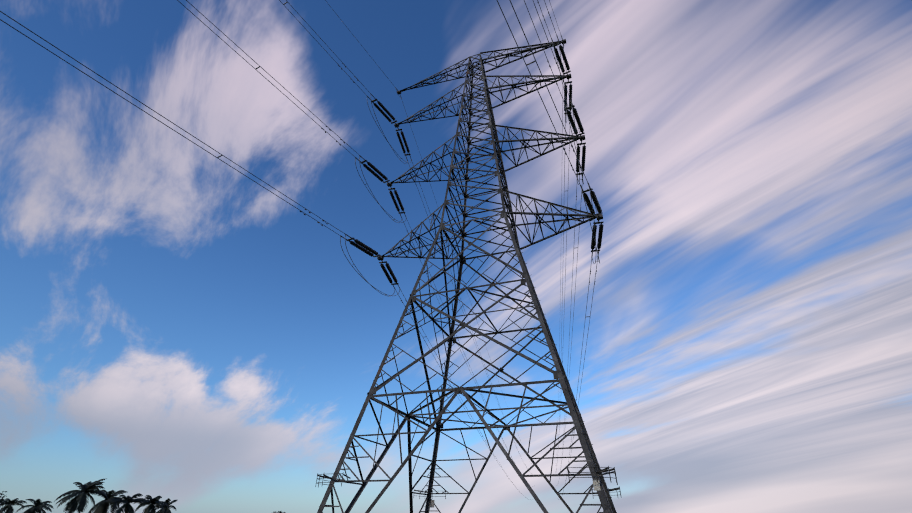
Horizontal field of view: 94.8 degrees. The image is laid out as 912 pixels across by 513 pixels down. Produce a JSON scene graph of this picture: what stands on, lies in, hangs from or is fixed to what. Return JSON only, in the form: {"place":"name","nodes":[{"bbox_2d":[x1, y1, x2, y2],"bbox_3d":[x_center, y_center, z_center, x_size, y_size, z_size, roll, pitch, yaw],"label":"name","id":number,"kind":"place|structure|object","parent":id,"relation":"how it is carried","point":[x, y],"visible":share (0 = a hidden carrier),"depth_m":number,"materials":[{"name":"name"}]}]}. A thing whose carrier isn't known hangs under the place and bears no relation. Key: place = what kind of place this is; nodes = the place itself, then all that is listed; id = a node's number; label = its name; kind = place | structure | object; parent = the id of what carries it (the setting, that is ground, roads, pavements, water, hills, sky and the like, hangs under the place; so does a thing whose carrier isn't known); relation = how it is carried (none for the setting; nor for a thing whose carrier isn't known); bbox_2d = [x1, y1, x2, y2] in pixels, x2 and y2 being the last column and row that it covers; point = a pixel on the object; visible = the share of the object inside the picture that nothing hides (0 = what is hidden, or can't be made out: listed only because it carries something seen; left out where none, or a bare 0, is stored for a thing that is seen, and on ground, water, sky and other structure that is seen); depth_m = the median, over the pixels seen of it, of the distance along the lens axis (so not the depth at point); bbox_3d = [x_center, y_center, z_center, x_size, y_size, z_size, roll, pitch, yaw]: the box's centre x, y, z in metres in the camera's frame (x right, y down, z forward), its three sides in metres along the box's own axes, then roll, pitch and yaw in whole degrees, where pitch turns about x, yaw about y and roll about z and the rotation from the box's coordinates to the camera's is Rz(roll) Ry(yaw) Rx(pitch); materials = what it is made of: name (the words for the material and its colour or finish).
{"place":"outdoors","nodes":[
{"label":"outdoors","id":0,"kind":"place"},
{"bbox_2d":[0,0,911,512],"label":"sky","id":1,"kind":"structure","parent":0,"point":[173,327],"materials":[{"name":"blue"}]},
{"bbox_3d":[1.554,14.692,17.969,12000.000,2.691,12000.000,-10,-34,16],"label":"ground","id":2,"kind":"structure","parent":0,"visible":0},
{"bbox_2d":[0,478,176,512],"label":"palm trees","id":3,"kind":"object","parent":2,"relation":"on","point":[78,500],"visible":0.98,"depth_m":102.62,"materials":[{"name":"green plant"}]},
{"bbox_2d":[0,491,285,512],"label":"broadleaf trees","id":4,"kind":"object","parent":2,"relation":"on","point":[2,499],"visible":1,"depth_m":78.61,"materials":[{"name":"green plant"}]},
{"bbox_2d":[315,35,621,512],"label":"transmission tower","id":5,"kind":"structure","parent":2,"relation":"on","point":[599,485],"depth_m":26.16,"materials":[{"name":"metal"}]},
{"bbox_3d":[-149.624,-152.416,-210.050,16.284,40.028,13.454,-10,-34,16],"label":"transmission tower","id":6,"kind":"object","parent":2,"relation":"on","visible":0},
{"bbox_2d":[0,0,597,499],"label":"conductors","id":7,"kind":"object","parent":6,"relation":"attached to","point":[412,162],"visible":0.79,"depth_m":24.78,"materials":[{"name":"metal"}]}
]}

